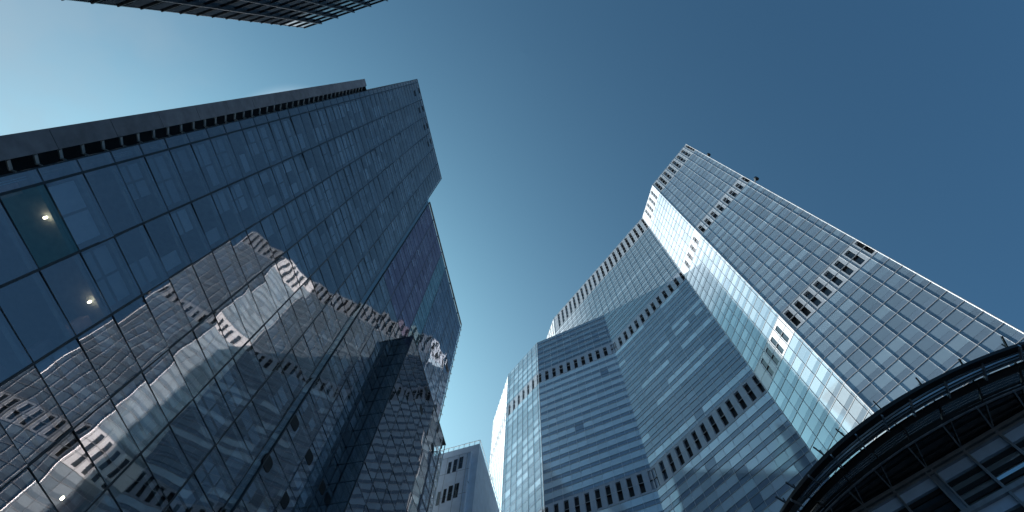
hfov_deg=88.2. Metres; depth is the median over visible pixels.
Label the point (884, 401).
window pane
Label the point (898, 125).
sky
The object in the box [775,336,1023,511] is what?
louvred office block
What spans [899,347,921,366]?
window pane
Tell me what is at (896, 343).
window pane
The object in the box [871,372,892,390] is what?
window pane
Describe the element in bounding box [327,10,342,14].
window pane
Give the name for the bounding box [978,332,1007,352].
window pane
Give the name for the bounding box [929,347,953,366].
window pane
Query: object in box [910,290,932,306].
window pane
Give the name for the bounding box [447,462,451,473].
window
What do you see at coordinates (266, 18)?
window pane
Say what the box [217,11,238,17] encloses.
window pane
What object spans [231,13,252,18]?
window pane
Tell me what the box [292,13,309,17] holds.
window pane
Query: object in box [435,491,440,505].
window
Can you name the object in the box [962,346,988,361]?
window pane
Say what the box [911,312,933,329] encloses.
window pane
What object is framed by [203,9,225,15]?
window pane
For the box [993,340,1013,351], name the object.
window pane
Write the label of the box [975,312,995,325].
window pane
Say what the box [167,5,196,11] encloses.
window pane
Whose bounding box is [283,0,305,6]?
window pane
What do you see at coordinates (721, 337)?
faceted glass tower
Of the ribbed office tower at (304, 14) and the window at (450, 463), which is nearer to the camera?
the ribbed office tower at (304, 14)
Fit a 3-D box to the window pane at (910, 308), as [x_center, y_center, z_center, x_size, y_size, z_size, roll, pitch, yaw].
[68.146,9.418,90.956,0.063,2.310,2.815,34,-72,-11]
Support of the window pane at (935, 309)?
in the faceted glass tower at (721, 337)
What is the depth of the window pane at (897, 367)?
86.67 m
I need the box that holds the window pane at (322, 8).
[312,6,328,11]
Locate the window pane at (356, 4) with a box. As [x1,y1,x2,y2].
[345,3,359,8]
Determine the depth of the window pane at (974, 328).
79.73 m
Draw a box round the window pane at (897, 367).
[885,360,906,378]
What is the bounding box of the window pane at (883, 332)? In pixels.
[871,326,890,342]
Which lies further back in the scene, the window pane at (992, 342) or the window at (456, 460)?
the window at (456, 460)
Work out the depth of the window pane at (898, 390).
84.34 m
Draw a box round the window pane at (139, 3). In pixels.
[124,0,157,7]
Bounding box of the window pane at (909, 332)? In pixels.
[898,324,919,342]
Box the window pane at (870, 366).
[858,360,878,377]
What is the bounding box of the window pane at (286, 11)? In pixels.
[273,9,293,15]
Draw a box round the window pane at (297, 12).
[285,11,302,16]
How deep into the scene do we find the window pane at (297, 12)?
102.50 m
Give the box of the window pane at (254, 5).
[239,3,261,9]
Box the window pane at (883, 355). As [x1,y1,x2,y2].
[871,348,891,365]
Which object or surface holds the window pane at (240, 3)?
in the ribbed office tower at (304, 14)
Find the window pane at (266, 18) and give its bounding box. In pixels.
[256,17,273,21]
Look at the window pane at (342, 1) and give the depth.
105.39 m
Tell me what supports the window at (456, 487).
in the pale clad building
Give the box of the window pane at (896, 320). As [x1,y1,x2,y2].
[884,314,904,330]
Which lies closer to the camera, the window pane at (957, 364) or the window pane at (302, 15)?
the window pane at (957, 364)
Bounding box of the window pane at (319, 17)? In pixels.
[310,16,325,20]
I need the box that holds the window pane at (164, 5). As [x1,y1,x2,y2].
[147,2,177,9]
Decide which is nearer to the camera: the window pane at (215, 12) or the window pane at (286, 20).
the window pane at (215, 12)
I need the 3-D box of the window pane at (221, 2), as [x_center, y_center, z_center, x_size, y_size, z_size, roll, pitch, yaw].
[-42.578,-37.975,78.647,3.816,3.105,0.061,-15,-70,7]
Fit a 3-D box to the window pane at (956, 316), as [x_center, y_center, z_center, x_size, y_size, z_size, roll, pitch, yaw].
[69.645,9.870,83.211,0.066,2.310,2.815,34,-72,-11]
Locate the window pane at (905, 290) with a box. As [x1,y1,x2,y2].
[896,281,916,297]
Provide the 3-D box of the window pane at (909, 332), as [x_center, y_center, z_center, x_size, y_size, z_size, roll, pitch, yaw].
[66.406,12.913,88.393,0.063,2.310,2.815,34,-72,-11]
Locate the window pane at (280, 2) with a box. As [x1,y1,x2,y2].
[274,0,292,4]
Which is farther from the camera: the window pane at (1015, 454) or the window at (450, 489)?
the window at (450, 489)
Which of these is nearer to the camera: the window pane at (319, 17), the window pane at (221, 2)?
the window pane at (221, 2)
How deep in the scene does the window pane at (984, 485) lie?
44.90 m
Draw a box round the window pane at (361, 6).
[350,5,364,9]
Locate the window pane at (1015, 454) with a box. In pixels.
[981,447,1023,485]
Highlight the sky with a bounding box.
[0,0,1023,471]
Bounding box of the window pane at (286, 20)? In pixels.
[275,19,291,23]
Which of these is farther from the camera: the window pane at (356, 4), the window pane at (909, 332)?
the window pane at (356, 4)
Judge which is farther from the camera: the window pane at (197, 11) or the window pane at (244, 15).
the window pane at (244, 15)
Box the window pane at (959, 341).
[944,333,969,353]
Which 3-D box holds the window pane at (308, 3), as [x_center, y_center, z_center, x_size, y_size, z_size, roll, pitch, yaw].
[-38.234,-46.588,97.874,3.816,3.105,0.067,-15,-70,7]
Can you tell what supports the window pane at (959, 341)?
in the faceted glass tower at (721, 337)
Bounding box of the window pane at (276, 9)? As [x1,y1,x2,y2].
[263,8,282,13]
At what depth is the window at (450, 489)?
121.75 m
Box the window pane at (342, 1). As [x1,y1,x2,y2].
[330,0,347,5]
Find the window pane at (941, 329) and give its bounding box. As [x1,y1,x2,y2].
[927,322,950,340]
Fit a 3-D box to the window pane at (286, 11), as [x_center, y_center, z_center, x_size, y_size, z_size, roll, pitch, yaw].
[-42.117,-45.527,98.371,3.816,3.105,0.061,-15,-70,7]
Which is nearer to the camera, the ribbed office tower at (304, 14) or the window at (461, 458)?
the ribbed office tower at (304, 14)
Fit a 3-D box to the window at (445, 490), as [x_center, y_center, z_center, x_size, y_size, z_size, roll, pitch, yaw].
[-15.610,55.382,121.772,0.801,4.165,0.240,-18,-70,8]
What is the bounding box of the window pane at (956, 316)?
[941,309,966,327]
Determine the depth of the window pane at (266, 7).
90.54 m
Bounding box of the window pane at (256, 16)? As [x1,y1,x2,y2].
[244,15,262,20]
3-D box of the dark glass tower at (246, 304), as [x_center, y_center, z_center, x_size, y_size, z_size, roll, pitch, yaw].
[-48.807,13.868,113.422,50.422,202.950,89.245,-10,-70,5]
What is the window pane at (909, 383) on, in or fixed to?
in the faceted glass tower at (721, 337)
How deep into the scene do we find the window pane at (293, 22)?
110.79 m
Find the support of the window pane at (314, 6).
in the ribbed office tower at (304, 14)
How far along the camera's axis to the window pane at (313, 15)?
110.34 m
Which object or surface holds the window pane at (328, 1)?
in the ribbed office tower at (304, 14)
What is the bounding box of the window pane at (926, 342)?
[913,335,935,353]
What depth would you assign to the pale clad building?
127.08 m
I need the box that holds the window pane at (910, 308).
[897,302,918,319]
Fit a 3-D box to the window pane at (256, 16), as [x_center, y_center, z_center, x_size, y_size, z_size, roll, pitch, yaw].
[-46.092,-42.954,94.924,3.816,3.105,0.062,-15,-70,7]
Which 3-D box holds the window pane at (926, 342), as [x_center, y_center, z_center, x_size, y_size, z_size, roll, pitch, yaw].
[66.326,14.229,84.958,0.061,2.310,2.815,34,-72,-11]
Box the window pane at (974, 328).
[959,320,985,339]
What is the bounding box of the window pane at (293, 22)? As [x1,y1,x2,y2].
[284,21,300,24]
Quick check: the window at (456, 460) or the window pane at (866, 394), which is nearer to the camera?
the window pane at (866, 394)
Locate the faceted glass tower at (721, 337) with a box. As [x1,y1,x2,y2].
[488,144,1023,511]
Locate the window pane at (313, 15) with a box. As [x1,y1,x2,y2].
[302,14,317,19]
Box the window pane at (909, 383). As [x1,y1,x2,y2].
[900,372,922,390]
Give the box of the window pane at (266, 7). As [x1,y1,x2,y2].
[252,5,272,11]
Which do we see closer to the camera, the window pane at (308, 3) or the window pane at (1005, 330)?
the window pane at (1005, 330)
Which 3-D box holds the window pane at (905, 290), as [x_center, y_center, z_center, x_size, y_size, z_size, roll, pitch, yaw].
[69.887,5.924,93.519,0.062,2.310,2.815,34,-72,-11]
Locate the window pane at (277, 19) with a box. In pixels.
[265,18,282,22]
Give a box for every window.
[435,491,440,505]
[441,489,446,502]
[446,485,452,500]
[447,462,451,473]
[452,459,457,471]
[453,483,458,497]
[458,456,463,468]
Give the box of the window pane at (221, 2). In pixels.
[209,0,235,5]
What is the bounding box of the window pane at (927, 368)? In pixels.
[914,360,938,379]
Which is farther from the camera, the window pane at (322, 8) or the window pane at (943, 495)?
the window pane at (322, 8)
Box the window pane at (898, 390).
[885,384,906,401]
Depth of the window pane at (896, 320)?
91.79 m
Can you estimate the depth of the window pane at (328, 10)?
109.78 m
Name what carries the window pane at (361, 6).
in the ribbed office tower at (304, 14)
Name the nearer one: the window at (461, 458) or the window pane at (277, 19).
the window pane at (277, 19)
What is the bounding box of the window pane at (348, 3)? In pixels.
[338,1,354,6]
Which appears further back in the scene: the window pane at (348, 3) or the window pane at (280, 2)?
the window pane at (348, 3)
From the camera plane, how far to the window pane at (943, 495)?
46.20 m
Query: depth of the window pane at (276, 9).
94.47 m
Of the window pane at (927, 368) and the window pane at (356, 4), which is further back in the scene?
the window pane at (356, 4)
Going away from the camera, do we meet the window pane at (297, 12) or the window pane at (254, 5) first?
the window pane at (254, 5)
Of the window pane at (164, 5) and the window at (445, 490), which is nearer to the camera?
the window pane at (164, 5)
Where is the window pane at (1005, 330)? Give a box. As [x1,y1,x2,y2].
[995,323,1017,338]
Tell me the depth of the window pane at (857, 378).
91.81 m
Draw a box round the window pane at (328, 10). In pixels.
[319,8,334,13]
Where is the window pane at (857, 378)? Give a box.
[846,371,865,388]
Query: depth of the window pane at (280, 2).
90.21 m
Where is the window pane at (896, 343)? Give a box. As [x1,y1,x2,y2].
[884,336,905,353]
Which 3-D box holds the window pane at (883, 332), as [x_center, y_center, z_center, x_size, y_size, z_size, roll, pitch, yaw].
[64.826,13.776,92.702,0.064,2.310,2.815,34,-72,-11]
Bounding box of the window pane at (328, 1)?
[322,0,336,3]
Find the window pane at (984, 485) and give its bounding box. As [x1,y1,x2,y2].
[947,466,1001,505]
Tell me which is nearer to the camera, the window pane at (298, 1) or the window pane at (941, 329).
the window pane at (941, 329)
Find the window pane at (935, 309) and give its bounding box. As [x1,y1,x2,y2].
[926,299,948,316]
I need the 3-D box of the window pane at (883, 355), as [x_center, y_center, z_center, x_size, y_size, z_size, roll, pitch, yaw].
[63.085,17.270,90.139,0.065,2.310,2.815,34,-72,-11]
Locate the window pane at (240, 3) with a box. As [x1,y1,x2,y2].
[225,1,250,7]
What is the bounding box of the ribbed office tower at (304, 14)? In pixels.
[61,0,387,28]
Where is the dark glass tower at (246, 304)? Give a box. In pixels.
[0,79,461,511]
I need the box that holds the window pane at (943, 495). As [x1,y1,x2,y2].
[910,488,960,511]
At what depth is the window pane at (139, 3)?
67.31 m
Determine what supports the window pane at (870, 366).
in the faceted glass tower at (721, 337)
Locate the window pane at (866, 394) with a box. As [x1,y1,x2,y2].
[858,383,878,402]
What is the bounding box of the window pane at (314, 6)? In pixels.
[303,4,321,9]
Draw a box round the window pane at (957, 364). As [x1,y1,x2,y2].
[948,359,965,370]
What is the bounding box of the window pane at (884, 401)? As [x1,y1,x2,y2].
[871,396,889,411]
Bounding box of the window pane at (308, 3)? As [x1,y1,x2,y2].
[294,2,313,8]
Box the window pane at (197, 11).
[186,7,211,14]
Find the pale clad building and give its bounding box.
[420,440,500,511]

